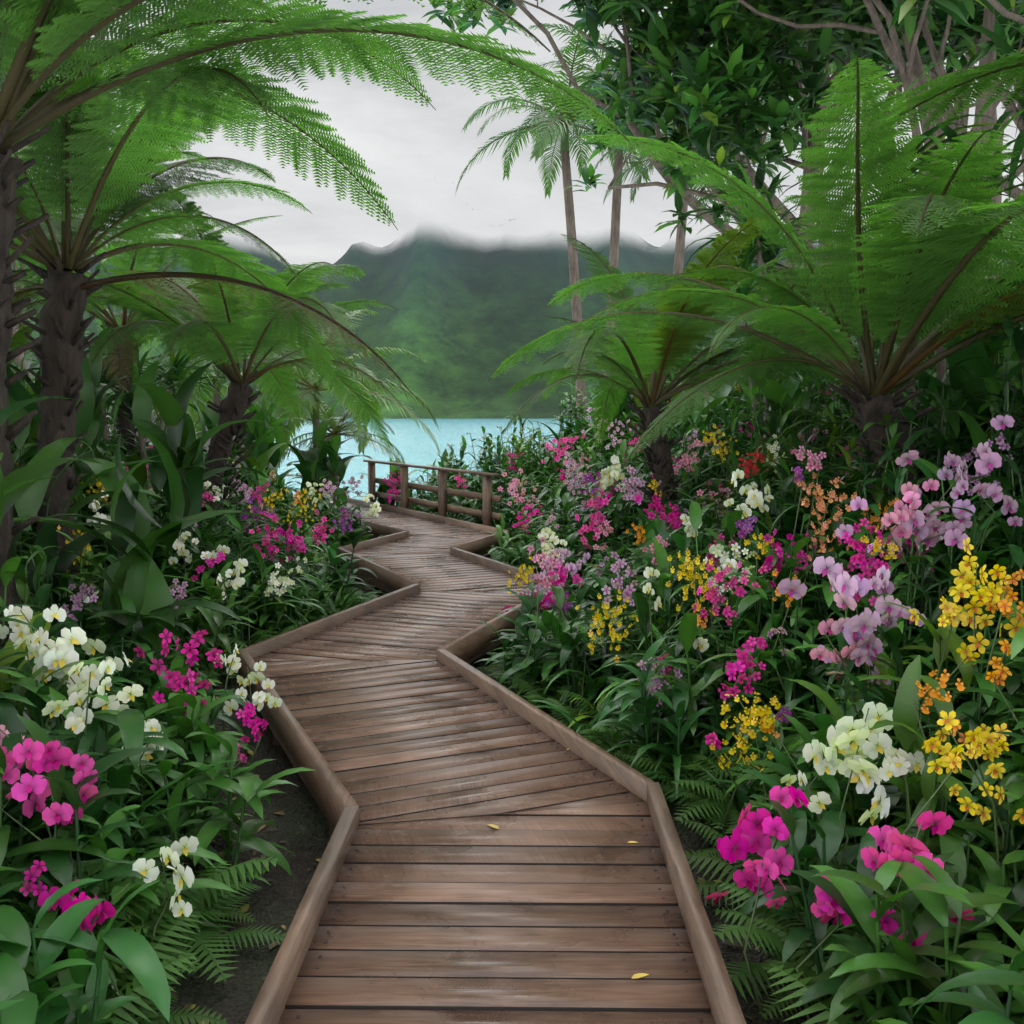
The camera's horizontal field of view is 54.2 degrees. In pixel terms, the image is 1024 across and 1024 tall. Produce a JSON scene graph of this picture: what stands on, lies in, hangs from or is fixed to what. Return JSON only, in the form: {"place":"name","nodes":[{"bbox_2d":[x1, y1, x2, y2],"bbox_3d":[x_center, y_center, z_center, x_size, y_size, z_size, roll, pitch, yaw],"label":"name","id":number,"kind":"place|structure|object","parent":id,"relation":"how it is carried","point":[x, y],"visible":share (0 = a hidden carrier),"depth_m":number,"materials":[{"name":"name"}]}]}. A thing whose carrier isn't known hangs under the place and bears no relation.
{"place":"outdoors","nodes":[
{"label":"outdoors","id":0,"kind":"place"},
{"bbox_2d":[274,419,590,506],"bbox_3d":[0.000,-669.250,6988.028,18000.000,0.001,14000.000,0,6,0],"label":"lake","id":1,"kind":"structure","parent":0,"point":[412,442],"depth_m":301.41,"materials":[{"name":"liquid"}]},
{"bbox_2d":[22,410,1000,1023],"bbox_3d":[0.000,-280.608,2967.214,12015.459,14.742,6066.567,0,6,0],"label":"ground","id":2,"kind":"structure","parent":0,"point":[272,906],"depth_m":3.88,"materials":[{"name":"soil"}]},
{"bbox_2d":[0,37,130,382],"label":"jungle tree","id":3,"kind":"object","parent":2,"relation":"on","point":[18,359],"visible":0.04,"depth_m":15.97,"materials":[{"name":"green plant"}]},
{"bbox_2d":[15,185,127,283],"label":"tree fern","id":4,"kind":"object","parent":2,"relation":"on","point":[106,249],"visible":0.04,"depth_m":9.21,"materials":[{"name":"green plant"}]},
{"bbox_2d":[3,0,250,251],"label":"jungle tree","id":5,"kind":"object","parent":2,"relation":"on","point":[134,23],"visible":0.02,"depth_m":16.46,"materials":[{"name":"green plant"}]},
{"bbox_2d":[83,301,227,459],"bbox_3d":[-4.317,-1.143,11.990,2.235,2.679,2.839,3,6,28],"label":"tree fern","id":6,"kind":"object","parent":2,"relation":"on","point":[175,374],"visible":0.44,"depth_m":11.74,"materials":[{"name":"green plant"}]},
{"bbox_2d":[10,208,321,465],"bbox_3d":[-5.043,-1.893,12.657,4.591,4.009,5.050,3,7,32],"label":"tree fern","id":7,"kind":"object","parent":2,"relation":"on","point":[114,319],"visible":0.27,"depth_m":12.30,"materials":[{"name":"green plant"}]},
{"bbox_2d":[0,322,366,716],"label":"leaf plants","id":8,"kind":"object","parent":2,"relation":"on","point":[174,460],"visible":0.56,"depth_m":5.96,"materials":[{"name":"green plant"}]},
{"bbox_2d":[5,32,410,593],"bbox_3d":[-3.278,-1.127,6.960,5.227,4.151,5.884,0,6,0],"label":"tree fern","id":9,"kind":"object","parent":2,"relation":"on","point":[106,192],"visible":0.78,"depth_m":6.98,"materials":[{"name":"green plant"}]},
{"bbox_2d":[13,170,404,529],"bbox_3d":[-3.133,-1.089,9.996,4.122,3.706,4.992,0,6,0],"label":"tree fern","id":10,"kind":"object","parent":2,"relation":"on","point":[215,334],"visible":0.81,"depth_m":9.68,"materials":[{"name":"green plant"}]},
{"bbox_2d":[104,265,371,438],"bbox_3d":[-4.195,-1.661,14.792,3.934,3.929,3.604,-5,8,-43],"label":"tree fern","id":11,"kind":"object","parent":2,"relation":"on","point":[216,400],"visible":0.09,"depth_m":14.86,"materials":[{"name":"green plant"}]},
{"bbox_2d":[0,0,629,648],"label":"tree fern","id":12,"kind":"object","parent":2,"relation":"on","point":[42,42],"visible":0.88,"depth_m":5.13,"materials":[{"name":"green plant"}]},
{"bbox_2d":[197,309,441,508],"bbox_3d":[-3.248,-1.473,16.129,3.850,3.838,3.843,5,7,41],"label":"tree fern","id":13,"kind":"object","parent":2,"relation":"on","point":[313,399],"visible":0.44,"depth_m":15.99,"materials":[{"name":"green plant"}]},
{"bbox_2d":[271,389,408,505],"bbox_3d":[-2.962,-0.855,16.998,2.525,2.441,2.655,0,6,0],"label":"tree fern","id":14,"kind":"object","parent":2,"relation":"on","point":[366,437],"visible":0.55,"depth_m":16.72,"materials":[{"name":"green plant"}]},
{"bbox_2d":[196,373,537,512],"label":"shrubs","id":15,"kind":"object","parent":2,"relation":"on","point":[265,449],"visible":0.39,"depth_m":14.85,"materials":[{"name":"green plant"}]},
{"bbox_2d":[363,460,500,526],"bbox_3d":[-1.395,-0.160,15.721,0.150,1.132,4.850,-3,6,-29],"label":"wooden railing","id":16,"kind":"object","parent":2,"relation":"on","point":[485,513],"visible":0.77,"depth_m":15.04,"materials":[{"name":"brown wood"}]},
{"bbox_2d":[253,494,714,1023],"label":"boardwalk deck","id":17,"kind":"structure","parent":2,"relation":"on","point":[545,903],"depth_m":3.57,"materials":[{"name":"brown wood"}]},
{"bbox_2d":[258,499,702,1021],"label":"deck screws","id":18,"kind":"object","parent":17,"relation":"on","point":[676,944],"visible":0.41,"depth_m":3.51,"materials":[{"name":"grey metal"}]},
{"bbox_2d":[487,748,648,978],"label":"fallen leaves","id":19,"kind":"object","parent":17,"relation":"on","point":[638,975],"visible":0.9,"depth_m":2.78,"materials":[{"name":"yellow plant"}]},
{"bbox_2d":[237,496,745,1023],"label":"boardwalk kerbs","id":20,"kind":"structure","parent":2,"relation":"on","point":[337,804],"depth_m":4.30,"materials":[{"name":"brown wood"}]},
{"bbox_2d":[0,314,1023,1023],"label":"bed foliage plants","id":21,"kind":"object","parent":2,"relation":"on","point":[904,974],"visible":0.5,"depth_m":4.71,"materials":[{"name":"green plant"}]},
{"bbox_2d":[0,376,1023,1023],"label":"orchid flowers","id":22,"kind":"object","parent":2,"relation":"on","point":[748,834],"visible":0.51,"depth_m":3.99,"materials":[{"name":"multicoloured plant"}]},
{"bbox_2d":[0,498,1023,1023],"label":"ferns","id":23,"kind":"object","parent":2,"relation":"on","point":[164,944],"visible":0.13,"depth_m":3.36,"materials":[{"name":"green plant"}]},
{"bbox_2d":[133,546,932,1023],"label":"leaf litter","id":24,"kind":"object","parent":2,"relation":"on","point":[245,908],"visible":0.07,"depth_m":3.90,"materials":[{"name":"brown plant"}]},
{"bbox_2d":[454,31,668,416],"bbox_3d":[1.531,-5.591,26.923,5.917,13.284,5.703,5,7,41],"label":"palm tree","id":25,"kind":"object","parent":2,"relation":"on","point":[542,140],"visible":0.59,"depth_m":26.54,"materials":[{"name":"green plant"}]},
{"bbox_2d":[509,14,673,390],"bbox_3d":[2.902,-6.869,28.179,6.022,12.792,5.903,0,6,0],"label":"palm tree","id":26,"kind":"object","parent":2,"relation":"on","point":[615,226],"visible":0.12,"depth_m":27.68,"materials":[{"name":"green plant"}]},
{"bbox_2d":[586,71,784,379],"bbox_3d":[4.428,-6.656,25.535,5.345,8.548,5.516,0,6,0],"label":"palm tree","id":27,"kind":"object","parent":2,"relation":"on","point":[679,253],"visible":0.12,"depth_m":25.38,"materials":[{"name":"green plant"}]},
{"bbox_2d":[502,206,879,548],"bbox_3d":[1.873,-1.104,9.774,3.965,3.539,4.829,0,6,0],"label":"tree fern","id":28,"kind":"object","parent":2,"relation":"on","point":[661,352],"visible":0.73,"depth_m":9.38,"materials":[{"name":"green plant"}]},
{"bbox_2d":[422,0,1023,304],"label":"jungle tree","id":29,"kind":"object","parent":2,"relation":"on","point":[690,200],"visible":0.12,"depth_m":16.86,"materials":[{"name":"green plant"}]},
{"bbox_2d":[683,161,827,451],"bbox_3d":[3.079,-2.217,12.614,2.482,3.969,1.876,-3,6,-29],"label":"palm tree","id":30,"kind":"object","parent":2,"relation":"on","point":[761,250],"visible":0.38,"depth_m":12.28,"materials":[{"name":"green plant"}]},
{"bbox_2d":[488,55,1023,514],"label":"tree fern","id":31,"kind":"object","parent":2,"relation":"on","point":[904,283],"visible":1,"depth_m":5.82,"materials":[{"name":"green plant"}]},
{"bbox_2d":[559,0,1017,391],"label":"jungle tree","id":32,"kind":"object","parent":2,"relation":"on","point":[728,82],"visible":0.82,"depth_m":13.28,"materials":[{"name":"green plant"}]},
{"bbox_2d":[586,215,1023,637],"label":"leaf plants","id":33,"kind":"object","parent":2,"relation":"on","point":[772,391],"visible":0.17,"depth_m":9.25,"materials":[{"name":"green plant"}]},
{"bbox_2d":[761,50,960,323],"bbox_3d":[9.137,-8.977,29.311,7.110,12.259,6.914,0,6,0],"label":"palm tree","id":34,"kind":"object","parent":2,"relation":"on","point":[824,106],"depth_m":29.32,"materials":[{"name":"green plant"}]},
{"bbox_2d":[710,0,1023,187],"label":"jungle tree","id":35,"kind":"object","parent":2,"relation":"on","point":[911,71],"visible":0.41,"depth_m":12.69,"materials":[{"name":"brown plant"}]},
{"bbox_2d":[753,0,997,329],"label":"palm tree","id":36,"kind":"object","parent":2,"relation":"on","point":[989,16],"visible":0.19,"depth_m":12.00,"materials":[{"name":"plant"}]},
{"bbox_2d":[761,62,1023,444],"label":"tree fern","id":37,"kind":"object","parent":2,"relation":"on","point":[950,133],"visible":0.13,"depth_m":8.30,"materials":[{"name":"green plant"}]},
{"bbox_2d":[824,13,982,148],"bbox_3d":[7.580,-6.919,18.532,6.672,10.405,6.162,0,6,0],"label":"palm tree","id":38,"kind":"object","parent":2,"relation":"on","point":[930,76],"visible":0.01,"depth_m":18.29,"materials":[{"name":"plant"}]},
{"bbox_2d":[795,53,1023,209],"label":"tree fern","id":39,"kind":"object","parent":2,"relation":"on","point":[999,68],"visible":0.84,"depth_m":6.80,"materials":[{"name":"green plant"}]},
{"bbox_2d":[799,12,1023,198],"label":"jungle tree","id":40,"kind":"object","parent":2,"relation":"on","point":[1016,192],"depth_m":16.22,"materials":[{"name":"green plant"}]},
{"bbox_2d":[889,0,1023,72],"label":"jungle tree","id":41,"kind":"object","parent":2,"relation":"on","point":[905,14],"visible":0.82,"depth_m":9.92,"materials":[{"name":"green plant"}]},
{"bbox_2d":[923,3,1023,303],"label":"jungle tree","id":42,"kind":"object","parent":2,"relation":"on","point":[998,198],"depth_m":21.24,"materials":[{"name":"green plant"}]},
{"bbox_2d":[929,3,1023,200],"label":"palm tree","id":43,"kind":"object","parent":2,"relation":"on","point":[1005,47],"visible":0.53,"depth_m":9.40,"materials":[{"name":"green plant"}]},
{"bbox_2d":[1005,66,1023,186],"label":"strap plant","id":44,"kind":"object","parent":2,"relation":"on","point":[1020,164],"visible":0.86,"depth_m":6.50,"materials":[{"name":"green plant"}]},
{"bbox_2d":[11,231,1022,418],"bbox_3d":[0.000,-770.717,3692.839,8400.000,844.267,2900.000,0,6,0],"label":"mountain range","id":45,"kind":"structure","parent":0,"point":[463,321],"depth_m":2764.72,"materials":[{"name":"green plant"}]},
{"bbox_2d":[15,0,1022,270],"label":"sky","id":46,"kind":"structure","parent":0,"point":[418,155],"materials":[{"name":"white"}]}
]}

